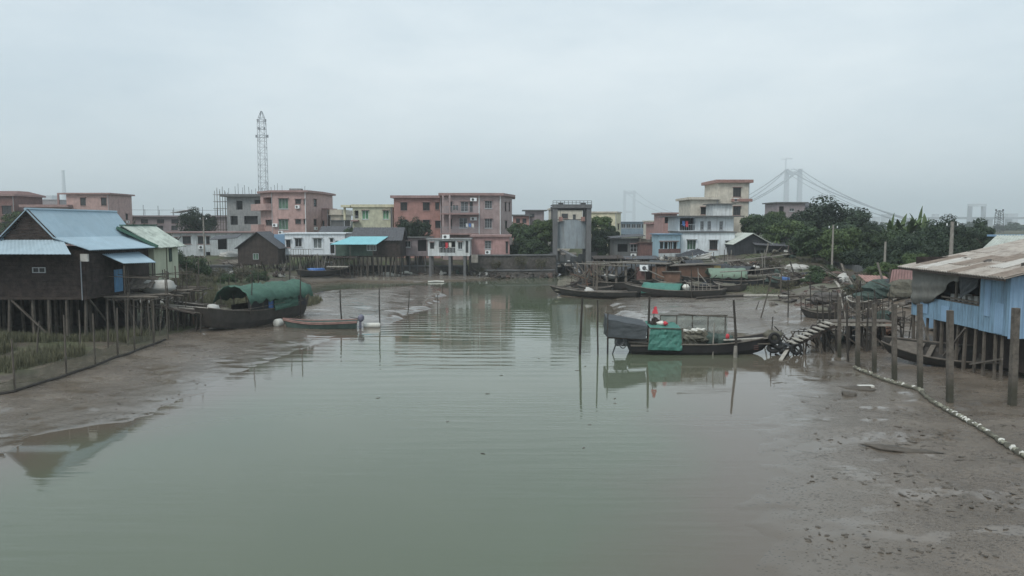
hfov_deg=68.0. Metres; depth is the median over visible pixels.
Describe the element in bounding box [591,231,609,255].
tree
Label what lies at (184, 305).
scrap pile
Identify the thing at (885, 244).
utility pole
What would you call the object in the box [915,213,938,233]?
banana plant
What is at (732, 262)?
scrap pile
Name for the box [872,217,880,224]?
tower block
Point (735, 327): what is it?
mooring pole
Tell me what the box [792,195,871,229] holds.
tree
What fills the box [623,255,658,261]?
plank shelter
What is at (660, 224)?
taller pink house
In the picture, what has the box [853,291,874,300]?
net heap
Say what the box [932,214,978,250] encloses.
tree
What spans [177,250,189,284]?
shrub
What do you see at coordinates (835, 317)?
mooring pole
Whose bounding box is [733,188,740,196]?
window
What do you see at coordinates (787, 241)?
tree
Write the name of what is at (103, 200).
window
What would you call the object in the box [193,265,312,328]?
fishing boat
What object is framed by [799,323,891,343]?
scrap pile
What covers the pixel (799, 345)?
tyre
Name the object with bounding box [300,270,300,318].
mooring pole
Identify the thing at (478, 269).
weed tuft
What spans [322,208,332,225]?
pink side wing
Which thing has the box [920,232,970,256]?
tree
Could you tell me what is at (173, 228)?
window
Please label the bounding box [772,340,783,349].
tyre
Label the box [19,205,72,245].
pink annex
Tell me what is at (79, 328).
stake
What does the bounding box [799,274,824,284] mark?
shrub
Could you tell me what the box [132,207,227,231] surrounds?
row house
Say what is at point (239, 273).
shrub
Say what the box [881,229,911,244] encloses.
tree
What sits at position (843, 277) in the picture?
scrap pile
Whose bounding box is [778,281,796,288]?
shrub
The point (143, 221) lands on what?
window
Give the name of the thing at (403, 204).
window
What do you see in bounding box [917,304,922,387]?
timber pile
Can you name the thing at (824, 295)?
rubble heap
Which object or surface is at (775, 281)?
moored boat
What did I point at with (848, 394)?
mud mound
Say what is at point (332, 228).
slate roof house
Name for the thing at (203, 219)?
utility pole
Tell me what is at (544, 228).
tree
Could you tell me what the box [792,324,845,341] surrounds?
scrap pile
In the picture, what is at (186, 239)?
window
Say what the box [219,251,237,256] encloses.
sheet heap
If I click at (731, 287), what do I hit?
dinghy
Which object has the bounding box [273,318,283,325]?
float drum
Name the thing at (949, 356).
timber pile
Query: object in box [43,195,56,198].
tower block
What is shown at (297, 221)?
window
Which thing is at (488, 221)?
window
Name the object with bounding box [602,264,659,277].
old sampan
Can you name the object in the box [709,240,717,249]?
window
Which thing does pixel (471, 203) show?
window
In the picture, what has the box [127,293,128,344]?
stake
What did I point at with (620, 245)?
grey sheet shed
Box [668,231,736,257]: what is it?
white house
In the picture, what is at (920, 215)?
banana plant
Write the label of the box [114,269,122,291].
door
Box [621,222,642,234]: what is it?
blue grey block
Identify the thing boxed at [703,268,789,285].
boat
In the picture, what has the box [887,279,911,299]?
net heap
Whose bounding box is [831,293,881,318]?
scrap pile
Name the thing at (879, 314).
scrap pile
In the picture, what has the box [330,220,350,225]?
dark chimney room
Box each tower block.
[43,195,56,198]
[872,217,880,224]
[881,214,891,225]
[931,214,938,224]
[1004,213,1018,224]
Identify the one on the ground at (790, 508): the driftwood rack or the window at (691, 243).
the driftwood rack
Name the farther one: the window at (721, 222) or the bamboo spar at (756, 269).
the window at (721, 222)
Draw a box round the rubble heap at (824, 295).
[806,292,846,303]
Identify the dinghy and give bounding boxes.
[577,284,613,289]
[713,281,747,291]
[846,296,881,308]
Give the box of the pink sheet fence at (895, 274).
[889,268,911,281]
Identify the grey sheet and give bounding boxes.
[127,277,158,289]
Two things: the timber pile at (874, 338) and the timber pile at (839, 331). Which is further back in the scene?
the timber pile at (839, 331)
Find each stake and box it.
[36,322,39,352]
[78,310,80,347]
[107,304,108,347]
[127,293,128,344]
[140,298,141,341]
[145,307,147,329]
[159,304,161,335]
[177,306,178,330]
[183,298,186,328]
[902,312,904,337]
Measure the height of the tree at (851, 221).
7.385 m
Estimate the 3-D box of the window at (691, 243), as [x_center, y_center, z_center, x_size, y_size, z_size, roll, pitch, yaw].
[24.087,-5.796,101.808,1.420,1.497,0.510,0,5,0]
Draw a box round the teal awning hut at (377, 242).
[326,227,407,278]
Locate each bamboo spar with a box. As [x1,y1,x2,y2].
[672,259,755,261]
[696,254,787,263]
[720,266,791,271]
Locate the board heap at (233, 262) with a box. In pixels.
[223,260,253,265]
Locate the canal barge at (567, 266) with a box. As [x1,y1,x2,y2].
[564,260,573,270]
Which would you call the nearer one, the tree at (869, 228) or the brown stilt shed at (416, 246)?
the tree at (869, 228)
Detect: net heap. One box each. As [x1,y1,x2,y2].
[302,260,328,269]
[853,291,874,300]
[861,279,890,298]
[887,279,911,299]
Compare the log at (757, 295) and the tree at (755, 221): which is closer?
the log at (757, 295)
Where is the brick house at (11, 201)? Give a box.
[0,191,45,225]
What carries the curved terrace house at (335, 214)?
on the ground at (790, 508)
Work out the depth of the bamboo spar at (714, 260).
89.47 m
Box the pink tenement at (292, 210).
[251,183,335,233]
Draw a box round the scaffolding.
[213,189,227,230]
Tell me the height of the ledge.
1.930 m
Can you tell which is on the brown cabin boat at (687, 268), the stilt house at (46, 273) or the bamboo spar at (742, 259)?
the bamboo spar at (742, 259)
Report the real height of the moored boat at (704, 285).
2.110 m
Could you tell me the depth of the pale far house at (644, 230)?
196.76 m
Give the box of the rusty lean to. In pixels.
[859,275,886,291]
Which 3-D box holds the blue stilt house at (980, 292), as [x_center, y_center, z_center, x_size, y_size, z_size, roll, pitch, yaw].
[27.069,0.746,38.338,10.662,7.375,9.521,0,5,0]
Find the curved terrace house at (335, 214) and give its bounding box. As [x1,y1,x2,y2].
[328,209,352,225]
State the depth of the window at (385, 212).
125.55 m
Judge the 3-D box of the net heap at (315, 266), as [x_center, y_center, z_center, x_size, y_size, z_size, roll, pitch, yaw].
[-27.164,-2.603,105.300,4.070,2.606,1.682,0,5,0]
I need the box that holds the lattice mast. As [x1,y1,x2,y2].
[255,111,268,190]
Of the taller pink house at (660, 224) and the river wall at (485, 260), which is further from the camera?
the taller pink house at (660, 224)
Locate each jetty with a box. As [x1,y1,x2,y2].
[104,257,213,335]
[145,299,227,332]
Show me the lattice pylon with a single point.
(997, 226)
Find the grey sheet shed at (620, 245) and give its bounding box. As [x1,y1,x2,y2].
[607,234,644,255]
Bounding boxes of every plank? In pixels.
[779,350,788,360]
[838,385,875,390]
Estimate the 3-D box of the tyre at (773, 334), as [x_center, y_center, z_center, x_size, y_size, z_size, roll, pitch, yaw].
[14.999,2.881,43.395,0.730,0.730,0.190,0,5,0]
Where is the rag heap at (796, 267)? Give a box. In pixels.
[784,264,809,272]
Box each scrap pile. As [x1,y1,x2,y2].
[160,292,206,316]
[217,261,253,276]
[261,261,285,276]
[427,265,462,274]
[466,264,495,275]
[565,269,581,287]
[712,255,747,266]
[742,260,784,267]
[744,243,774,264]
[763,263,791,276]
[768,244,795,257]
[780,261,807,277]
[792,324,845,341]
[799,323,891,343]
[813,299,861,309]
[820,263,873,281]
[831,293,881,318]
[840,264,863,293]
[849,306,932,335]
[853,314,881,339]
[855,300,916,323]
[872,262,889,287]
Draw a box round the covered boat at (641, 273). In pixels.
[605,261,672,284]
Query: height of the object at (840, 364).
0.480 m
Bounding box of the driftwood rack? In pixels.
[562,261,633,287]
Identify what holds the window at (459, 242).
in the white stilt shed at (460, 247)
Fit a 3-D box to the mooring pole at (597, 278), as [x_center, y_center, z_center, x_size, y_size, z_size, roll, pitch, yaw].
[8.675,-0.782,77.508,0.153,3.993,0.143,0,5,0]
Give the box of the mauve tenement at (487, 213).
[438,193,514,259]
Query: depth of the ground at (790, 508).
29.49 m
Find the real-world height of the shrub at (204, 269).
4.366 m
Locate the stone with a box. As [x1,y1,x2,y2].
[897,302,905,306]
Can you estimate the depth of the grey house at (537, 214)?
164.25 m
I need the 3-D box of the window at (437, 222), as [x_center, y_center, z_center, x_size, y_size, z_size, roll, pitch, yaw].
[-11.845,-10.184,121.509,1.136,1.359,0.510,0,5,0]
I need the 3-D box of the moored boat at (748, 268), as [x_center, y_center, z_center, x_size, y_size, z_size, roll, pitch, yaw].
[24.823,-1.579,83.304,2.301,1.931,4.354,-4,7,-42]
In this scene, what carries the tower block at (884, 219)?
on the ground at (790, 508)
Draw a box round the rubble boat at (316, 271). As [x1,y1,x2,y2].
[296,267,352,275]
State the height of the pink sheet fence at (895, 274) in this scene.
1.900 m
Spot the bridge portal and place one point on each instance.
(970, 209)
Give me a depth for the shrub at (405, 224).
109.89 m
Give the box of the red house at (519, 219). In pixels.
[512,215,531,239]
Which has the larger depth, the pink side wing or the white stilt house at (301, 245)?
the pink side wing
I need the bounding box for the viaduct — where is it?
[926,217,1023,225]
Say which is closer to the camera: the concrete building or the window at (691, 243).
the window at (691, 243)
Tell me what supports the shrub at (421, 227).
on the ground at (790, 508)
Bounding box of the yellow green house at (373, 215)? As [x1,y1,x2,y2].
[341,204,393,227]
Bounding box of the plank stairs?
[771,321,835,354]
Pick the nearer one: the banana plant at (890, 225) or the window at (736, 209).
the banana plant at (890, 225)
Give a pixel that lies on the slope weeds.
(794, 259)
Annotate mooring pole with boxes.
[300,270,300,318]
[339,290,341,318]
[379,288,380,325]
[579,297,582,354]
[596,261,597,290]
[597,300,598,354]
[647,296,650,341]
[691,270,692,297]
[712,323,714,354]
[733,300,737,355]
[733,346,737,357]
[760,274,771,317]
[780,270,781,293]
[787,277,788,316]
[810,275,811,308]
[822,304,823,350]
[828,307,830,347]
[835,302,836,337]
[846,314,848,361]
[861,314,863,347]
[865,308,868,351]
[879,318,880,345]
[899,321,901,337]
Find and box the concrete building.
[220,185,264,230]
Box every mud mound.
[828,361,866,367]
[841,391,856,396]
[861,444,944,453]
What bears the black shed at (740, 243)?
on the ground at (790, 508)
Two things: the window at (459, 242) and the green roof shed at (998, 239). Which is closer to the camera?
the green roof shed at (998, 239)
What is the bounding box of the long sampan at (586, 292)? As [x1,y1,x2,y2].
[549,285,640,297]
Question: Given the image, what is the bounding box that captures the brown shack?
[234,231,288,270]
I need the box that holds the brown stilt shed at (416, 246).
[401,236,433,271]
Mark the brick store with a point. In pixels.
(644, 247)
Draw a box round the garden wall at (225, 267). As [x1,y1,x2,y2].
[181,265,232,272]
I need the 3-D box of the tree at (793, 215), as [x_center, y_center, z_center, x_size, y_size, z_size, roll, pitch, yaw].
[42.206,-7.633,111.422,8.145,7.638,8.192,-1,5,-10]
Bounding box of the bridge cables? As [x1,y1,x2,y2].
[625,169,909,221]
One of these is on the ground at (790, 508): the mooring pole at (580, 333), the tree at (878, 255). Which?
the tree at (878, 255)
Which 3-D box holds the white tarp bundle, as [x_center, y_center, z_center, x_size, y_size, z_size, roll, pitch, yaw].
[-23.820,-0.087,51.196,2.318,0.976,1.312,0,5,0]
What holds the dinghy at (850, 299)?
on the ground at (790, 508)
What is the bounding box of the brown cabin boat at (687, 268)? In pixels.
[661,263,721,281]
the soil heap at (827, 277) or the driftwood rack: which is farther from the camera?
the driftwood rack
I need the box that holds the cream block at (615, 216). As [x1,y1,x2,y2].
[591,211,621,246]
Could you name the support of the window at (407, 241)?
in the brown stilt shed at (416, 246)
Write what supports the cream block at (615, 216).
on the ground at (790, 508)
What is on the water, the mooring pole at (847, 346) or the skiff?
the skiff
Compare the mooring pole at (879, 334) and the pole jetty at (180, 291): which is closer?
the mooring pole at (879, 334)
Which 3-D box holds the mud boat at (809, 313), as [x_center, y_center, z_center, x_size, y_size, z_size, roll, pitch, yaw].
[23.034,1.838,56.659,2.930,0.893,1.601,2,5,26]
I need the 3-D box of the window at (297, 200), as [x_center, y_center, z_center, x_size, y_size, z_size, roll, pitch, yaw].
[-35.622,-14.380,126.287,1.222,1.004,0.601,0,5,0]
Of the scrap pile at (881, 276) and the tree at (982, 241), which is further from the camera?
the tree at (982, 241)
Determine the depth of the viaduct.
1485.83 m
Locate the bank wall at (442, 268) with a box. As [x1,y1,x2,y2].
[347,265,467,273]
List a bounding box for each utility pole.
[199,217,206,258]
[828,225,837,268]
[883,242,886,261]
[946,222,958,254]
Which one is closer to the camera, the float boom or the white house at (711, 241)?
the float boom
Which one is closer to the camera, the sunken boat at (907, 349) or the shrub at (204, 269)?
the sunken boat at (907, 349)
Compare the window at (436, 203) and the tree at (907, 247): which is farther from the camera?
the window at (436, 203)
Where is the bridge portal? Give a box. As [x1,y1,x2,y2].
[967,204,986,222]
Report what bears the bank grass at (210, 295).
on the ground at (790, 508)
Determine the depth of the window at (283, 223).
127.06 m
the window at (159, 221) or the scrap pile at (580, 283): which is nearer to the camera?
the scrap pile at (580, 283)
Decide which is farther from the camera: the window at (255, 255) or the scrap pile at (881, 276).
the window at (255, 255)
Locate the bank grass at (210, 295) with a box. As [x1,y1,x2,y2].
[136,267,322,308]
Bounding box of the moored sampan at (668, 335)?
[603,306,783,354]
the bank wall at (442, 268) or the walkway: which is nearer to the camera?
the walkway
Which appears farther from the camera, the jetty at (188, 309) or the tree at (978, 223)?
the tree at (978, 223)
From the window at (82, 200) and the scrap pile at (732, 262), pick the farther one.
the window at (82, 200)
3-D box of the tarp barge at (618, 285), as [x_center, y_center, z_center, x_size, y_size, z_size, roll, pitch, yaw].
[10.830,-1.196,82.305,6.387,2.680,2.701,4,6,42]
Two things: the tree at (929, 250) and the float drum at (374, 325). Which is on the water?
the float drum at (374, 325)
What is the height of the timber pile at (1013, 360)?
4.325 m
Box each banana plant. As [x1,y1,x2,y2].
[863,214,906,233]
[882,214,906,229]
[883,217,922,233]
[905,206,934,232]
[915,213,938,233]
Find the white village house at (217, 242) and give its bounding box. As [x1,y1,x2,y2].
[165,231,270,256]
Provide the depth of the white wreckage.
104.18 m
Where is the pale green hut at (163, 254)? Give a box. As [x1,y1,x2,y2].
[116,225,185,316]
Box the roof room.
[703,203,735,215]
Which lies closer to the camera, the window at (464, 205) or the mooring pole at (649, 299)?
the mooring pole at (649, 299)
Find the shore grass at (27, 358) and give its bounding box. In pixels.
[0,325,150,373]
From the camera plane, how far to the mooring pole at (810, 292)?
58.69 m
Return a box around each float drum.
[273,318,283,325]
[363,323,379,327]
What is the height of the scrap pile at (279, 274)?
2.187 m
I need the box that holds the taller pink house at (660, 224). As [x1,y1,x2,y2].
[651,212,678,232]
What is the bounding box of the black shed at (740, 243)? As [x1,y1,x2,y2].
[725,232,789,255]
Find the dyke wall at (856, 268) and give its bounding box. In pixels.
[833,262,887,276]
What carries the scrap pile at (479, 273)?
on the ground at (790, 508)
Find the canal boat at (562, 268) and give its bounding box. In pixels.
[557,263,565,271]
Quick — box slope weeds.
[672,252,888,306]
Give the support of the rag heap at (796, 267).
on the ground at (790, 508)
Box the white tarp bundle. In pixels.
[139,280,176,292]
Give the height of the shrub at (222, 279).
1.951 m
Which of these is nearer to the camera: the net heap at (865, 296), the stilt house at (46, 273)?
the stilt house at (46, 273)
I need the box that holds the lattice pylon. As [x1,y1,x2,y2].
[994,209,1003,232]
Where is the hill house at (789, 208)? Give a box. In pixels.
[762,202,816,217]
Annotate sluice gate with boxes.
[546,201,595,274]
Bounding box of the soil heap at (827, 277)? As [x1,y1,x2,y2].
[806,271,857,284]
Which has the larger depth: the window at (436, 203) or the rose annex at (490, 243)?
the window at (436, 203)
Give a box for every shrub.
[0,211,20,228]
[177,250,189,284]
[180,267,197,294]
[182,254,212,281]
[202,266,226,277]
[217,273,238,284]
[221,265,259,281]
[245,270,269,282]
[344,227,352,259]
[395,215,417,264]
[408,217,432,264]
[757,258,786,267]
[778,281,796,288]
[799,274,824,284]
[806,264,840,277]
[841,283,861,295]
[863,262,897,277]
[897,252,928,268]
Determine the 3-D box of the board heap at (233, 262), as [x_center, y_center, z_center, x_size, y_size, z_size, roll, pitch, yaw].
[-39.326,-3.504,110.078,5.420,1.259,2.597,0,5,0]
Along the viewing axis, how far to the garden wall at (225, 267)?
93.72 m
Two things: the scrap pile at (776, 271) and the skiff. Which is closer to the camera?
the skiff
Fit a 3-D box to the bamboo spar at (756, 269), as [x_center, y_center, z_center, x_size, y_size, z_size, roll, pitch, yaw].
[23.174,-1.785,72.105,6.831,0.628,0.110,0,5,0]
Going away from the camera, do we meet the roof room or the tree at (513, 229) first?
the roof room
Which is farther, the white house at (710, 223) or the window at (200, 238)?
the window at (200, 238)
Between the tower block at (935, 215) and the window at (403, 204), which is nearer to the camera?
the window at (403, 204)
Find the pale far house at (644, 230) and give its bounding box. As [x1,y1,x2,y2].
[642,221,653,238]
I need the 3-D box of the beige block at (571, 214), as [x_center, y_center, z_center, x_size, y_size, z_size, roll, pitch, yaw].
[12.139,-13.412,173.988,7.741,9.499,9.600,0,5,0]
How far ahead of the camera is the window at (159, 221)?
164.51 m
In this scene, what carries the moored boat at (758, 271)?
on the ground at (790, 508)
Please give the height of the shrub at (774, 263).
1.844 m
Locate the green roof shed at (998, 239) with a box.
[923,235,1023,327]
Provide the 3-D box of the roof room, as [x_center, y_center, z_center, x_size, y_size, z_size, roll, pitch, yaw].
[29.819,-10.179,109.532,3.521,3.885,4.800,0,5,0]
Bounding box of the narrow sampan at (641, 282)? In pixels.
[639,281,683,284]
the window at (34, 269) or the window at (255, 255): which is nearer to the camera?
the window at (34, 269)
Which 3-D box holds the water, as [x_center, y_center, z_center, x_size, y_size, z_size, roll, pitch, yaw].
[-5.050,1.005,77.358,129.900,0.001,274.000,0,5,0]
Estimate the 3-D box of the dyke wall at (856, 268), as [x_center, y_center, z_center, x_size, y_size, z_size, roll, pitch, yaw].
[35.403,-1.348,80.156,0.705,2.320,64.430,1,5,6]
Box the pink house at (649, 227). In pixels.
[644,222,653,238]
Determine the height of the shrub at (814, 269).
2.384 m
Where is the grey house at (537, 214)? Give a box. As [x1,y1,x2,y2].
[522,210,546,248]
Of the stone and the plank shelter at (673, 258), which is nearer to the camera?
the stone
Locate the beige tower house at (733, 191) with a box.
[701,180,753,233]
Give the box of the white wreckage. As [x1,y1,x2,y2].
[381,272,399,275]
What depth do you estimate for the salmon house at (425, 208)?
121.40 m
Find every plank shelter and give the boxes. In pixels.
[592,255,624,268]
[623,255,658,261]
[656,256,690,260]
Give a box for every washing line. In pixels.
[438,242,452,248]
[466,223,473,227]
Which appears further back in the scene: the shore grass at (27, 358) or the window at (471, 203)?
the window at (471, 203)
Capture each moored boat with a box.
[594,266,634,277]
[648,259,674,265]
[652,270,686,283]
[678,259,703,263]
[684,272,722,288]
[726,264,759,278]
[738,261,779,273]
[764,269,802,288]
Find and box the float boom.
[853,365,1023,457]
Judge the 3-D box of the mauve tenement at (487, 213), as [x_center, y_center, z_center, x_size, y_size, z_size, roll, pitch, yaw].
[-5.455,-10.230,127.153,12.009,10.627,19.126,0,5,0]
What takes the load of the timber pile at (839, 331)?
on the ground at (790, 508)
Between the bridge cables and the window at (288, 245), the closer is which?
the window at (288, 245)
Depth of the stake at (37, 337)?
40.16 m
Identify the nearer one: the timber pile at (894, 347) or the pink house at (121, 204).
the timber pile at (894, 347)
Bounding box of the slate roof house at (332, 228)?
[319,226,351,256]
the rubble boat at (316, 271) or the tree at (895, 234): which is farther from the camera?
the rubble boat at (316, 271)
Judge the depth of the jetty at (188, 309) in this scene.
51.59 m
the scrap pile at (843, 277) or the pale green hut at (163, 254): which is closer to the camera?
the pale green hut at (163, 254)
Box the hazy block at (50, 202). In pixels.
[42,199,66,204]
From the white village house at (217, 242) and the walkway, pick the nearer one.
the walkway
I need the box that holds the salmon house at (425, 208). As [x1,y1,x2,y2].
[390,195,442,257]
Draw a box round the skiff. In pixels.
[282,314,363,328]
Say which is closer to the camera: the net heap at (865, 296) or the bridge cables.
the net heap at (865, 296)
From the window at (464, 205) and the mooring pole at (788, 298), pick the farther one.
the window at (464, 205)
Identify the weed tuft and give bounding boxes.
[473,267,485,273]
[491,260,502,269]
[514,255,527,271]
[535,259,547,268]
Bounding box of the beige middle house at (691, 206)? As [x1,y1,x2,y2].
[676,197,721,215]
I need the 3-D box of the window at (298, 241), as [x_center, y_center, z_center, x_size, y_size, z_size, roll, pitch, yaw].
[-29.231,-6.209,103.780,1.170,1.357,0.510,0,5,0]
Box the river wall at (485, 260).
[469,254,555,272]
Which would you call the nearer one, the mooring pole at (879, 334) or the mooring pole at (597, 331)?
the mooring pole at (597, 331)
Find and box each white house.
[659,216,743,230]
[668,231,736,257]
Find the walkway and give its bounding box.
[815,301,891,351]
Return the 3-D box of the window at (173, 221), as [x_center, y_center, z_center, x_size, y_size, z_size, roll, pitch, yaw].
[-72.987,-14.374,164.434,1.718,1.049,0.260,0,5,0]
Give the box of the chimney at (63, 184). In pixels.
[61,170,65,199]
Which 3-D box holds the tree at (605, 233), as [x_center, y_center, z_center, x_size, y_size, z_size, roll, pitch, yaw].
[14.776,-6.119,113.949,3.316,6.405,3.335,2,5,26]
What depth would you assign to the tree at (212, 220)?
130.12 m
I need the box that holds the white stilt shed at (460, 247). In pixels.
[426,235,477,275]
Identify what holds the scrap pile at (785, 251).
on the ground at (790, 508)
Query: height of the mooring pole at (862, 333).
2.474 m
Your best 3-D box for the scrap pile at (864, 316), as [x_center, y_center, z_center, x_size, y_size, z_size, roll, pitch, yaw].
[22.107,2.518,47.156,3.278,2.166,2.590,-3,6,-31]
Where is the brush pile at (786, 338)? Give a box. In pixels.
[774,326,832,348]
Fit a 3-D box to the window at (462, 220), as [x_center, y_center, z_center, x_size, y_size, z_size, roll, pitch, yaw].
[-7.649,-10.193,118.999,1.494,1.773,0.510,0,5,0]
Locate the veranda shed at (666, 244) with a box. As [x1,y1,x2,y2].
[650,233,682,256]
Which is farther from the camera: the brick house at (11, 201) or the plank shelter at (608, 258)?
the brick house at (11, 201)
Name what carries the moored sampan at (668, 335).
on the water
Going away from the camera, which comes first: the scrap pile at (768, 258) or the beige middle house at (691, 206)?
the scrap pile at (768, 258)
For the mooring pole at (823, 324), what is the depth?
44.21 m
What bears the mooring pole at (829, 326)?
on the ground at (790, 508)
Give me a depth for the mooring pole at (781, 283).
67.42 m
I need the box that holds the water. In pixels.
[0,257,822,575]
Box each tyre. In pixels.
[766,344,778,352]
[768,332,780,344]
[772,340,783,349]
[790,343,802,354]
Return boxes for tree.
[175,207,211,230]
[204,213,219,230]
[507,222,526,238]
[510,239,524,253]
[513,225,540,243]
[516,237,551,253]
[529,219,552,242]
[591,216,615,235]
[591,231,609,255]
[599,226,619,254]
[739,213,781,237]
[760,210,787,234]
[762,219,813,244]
[775,210,809,239]
[784,234,813,254]
[789,225,844,260]
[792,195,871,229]
[795,205,838,229]
[816,227,861,266]
[820,211,883,232]
[836,242,874,265]
[845,230,894,257]
[858,238,902,269]
[859,221,884,240]
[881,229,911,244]
[886,237,941,266]
[894,219,948,248]
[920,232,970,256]
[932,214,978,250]
[956,217,995,240]
[970,231,993,250]
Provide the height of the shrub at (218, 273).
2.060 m
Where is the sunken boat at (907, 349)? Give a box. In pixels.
[881,336,1008,370]
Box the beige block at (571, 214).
[547,208,582,250]
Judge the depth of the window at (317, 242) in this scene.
103.99 m
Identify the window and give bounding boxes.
[1,206,11,214]
[32,267,45,272]
[80,198,85,205]
[101,198,106,205]
[141,219,147,223]
[157,219,163,223]
[171,219,178,223]
[171,226,177,230]
[182,236,191,244]
[197,236,202,244]
[206,236,209,244]
[253,253,258,258]
[263,219,271,225]
[279,198,287,208]
[279,219,287,229]
[284,239,290,247]
[294,198,300,204]
[294,238,301,247]
[295,219,300,224]
[313,238,321,248]
[362,210,368,219]
[367,245,375,250]
[382,210,388,219]
[400,202,407,210]
[406,240,410,247]
[422,202,429,210]
[434,220,441,228]
[435,202,438,209]
[457,241,462,249]
[458,217,467,228]
[461,202,467,211]
[469,202,472,212]
[484,200,492,208]
[484,218,492,228]
[484,240,491,249]
[630,243,637,251]
[686,239,696,249]
[700,206,705,214]
[700,221,703,229]
[707,221,710,229]
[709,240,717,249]
[719,221,722,229]
[732,206,740,215]
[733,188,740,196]
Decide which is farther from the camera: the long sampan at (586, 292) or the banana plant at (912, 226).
the banana plant at (912, 226)
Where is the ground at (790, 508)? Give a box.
[0,224,1023,575]
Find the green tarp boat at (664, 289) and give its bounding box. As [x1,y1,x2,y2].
[624,282,726,297]
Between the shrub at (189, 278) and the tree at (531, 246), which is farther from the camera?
the tree at (531, 246)
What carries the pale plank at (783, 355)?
in the water
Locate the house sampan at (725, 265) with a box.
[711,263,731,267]
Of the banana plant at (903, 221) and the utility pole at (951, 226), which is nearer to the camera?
the utility pole at (951, 226)
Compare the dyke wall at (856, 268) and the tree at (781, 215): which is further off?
the tree at (781, 215)
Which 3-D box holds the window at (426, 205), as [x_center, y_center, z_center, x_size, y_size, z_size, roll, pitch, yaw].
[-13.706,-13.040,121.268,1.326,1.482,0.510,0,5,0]
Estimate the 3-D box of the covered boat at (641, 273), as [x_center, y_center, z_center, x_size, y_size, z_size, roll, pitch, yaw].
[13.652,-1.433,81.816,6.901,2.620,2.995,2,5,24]
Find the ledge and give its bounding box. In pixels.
[483,269,554,277]
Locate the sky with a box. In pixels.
[0,0,1023,223]
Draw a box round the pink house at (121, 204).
[57,193,134,245]
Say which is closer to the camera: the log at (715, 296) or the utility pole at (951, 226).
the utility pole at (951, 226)
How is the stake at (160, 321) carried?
on the ground at (790, 508)
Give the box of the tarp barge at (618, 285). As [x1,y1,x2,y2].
[584,264,638,289]
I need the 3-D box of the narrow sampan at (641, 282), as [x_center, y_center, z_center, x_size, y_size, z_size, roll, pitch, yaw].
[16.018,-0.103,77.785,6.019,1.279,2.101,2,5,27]
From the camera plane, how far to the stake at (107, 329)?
43.41 m
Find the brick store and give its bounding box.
[636,237,652,255]
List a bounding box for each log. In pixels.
[696,295,743,298]
[743,294,787,296]
[789,294,812,296]
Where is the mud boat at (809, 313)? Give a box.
[800,306,841,318]
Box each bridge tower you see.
[623,190,635,221]
[781,158,802,201]
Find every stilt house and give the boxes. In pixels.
[0,208,155,335]
[274,232,351,269]
[897,239,1023,380]
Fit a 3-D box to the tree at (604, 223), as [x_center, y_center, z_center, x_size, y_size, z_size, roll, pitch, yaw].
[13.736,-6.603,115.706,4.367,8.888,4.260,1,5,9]
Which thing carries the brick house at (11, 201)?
on the ground at (790, 508)
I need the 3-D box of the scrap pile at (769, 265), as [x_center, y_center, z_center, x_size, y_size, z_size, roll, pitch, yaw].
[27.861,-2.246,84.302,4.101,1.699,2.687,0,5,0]
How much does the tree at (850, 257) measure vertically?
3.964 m
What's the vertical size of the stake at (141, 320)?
3.107 m
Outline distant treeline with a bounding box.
[351,221,1023,230]
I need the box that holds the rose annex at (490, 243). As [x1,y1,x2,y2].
[470,234,511,253]
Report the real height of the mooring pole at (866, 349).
2.933 m
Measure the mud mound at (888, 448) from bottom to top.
0.232 m
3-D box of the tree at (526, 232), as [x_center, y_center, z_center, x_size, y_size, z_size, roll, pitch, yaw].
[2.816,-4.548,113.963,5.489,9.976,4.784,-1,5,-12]
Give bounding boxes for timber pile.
[837,297,840,357]
[855,296,860,366]
[872,303,876,372]
[891,304,896,379]
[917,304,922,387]
[946,310,953,402]
[1007,308,1020,405]
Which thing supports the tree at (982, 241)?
on the ground at (790, 508)
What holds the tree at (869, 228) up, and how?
on the ground at (790, 508)
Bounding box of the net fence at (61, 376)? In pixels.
[0,305,168,394]
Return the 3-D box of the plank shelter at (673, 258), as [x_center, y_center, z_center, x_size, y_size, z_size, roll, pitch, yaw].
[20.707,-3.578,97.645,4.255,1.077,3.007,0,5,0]
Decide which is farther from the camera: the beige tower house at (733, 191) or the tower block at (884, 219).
the tower block at (884, 219)
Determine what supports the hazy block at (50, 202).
on the ground at (790, 508)

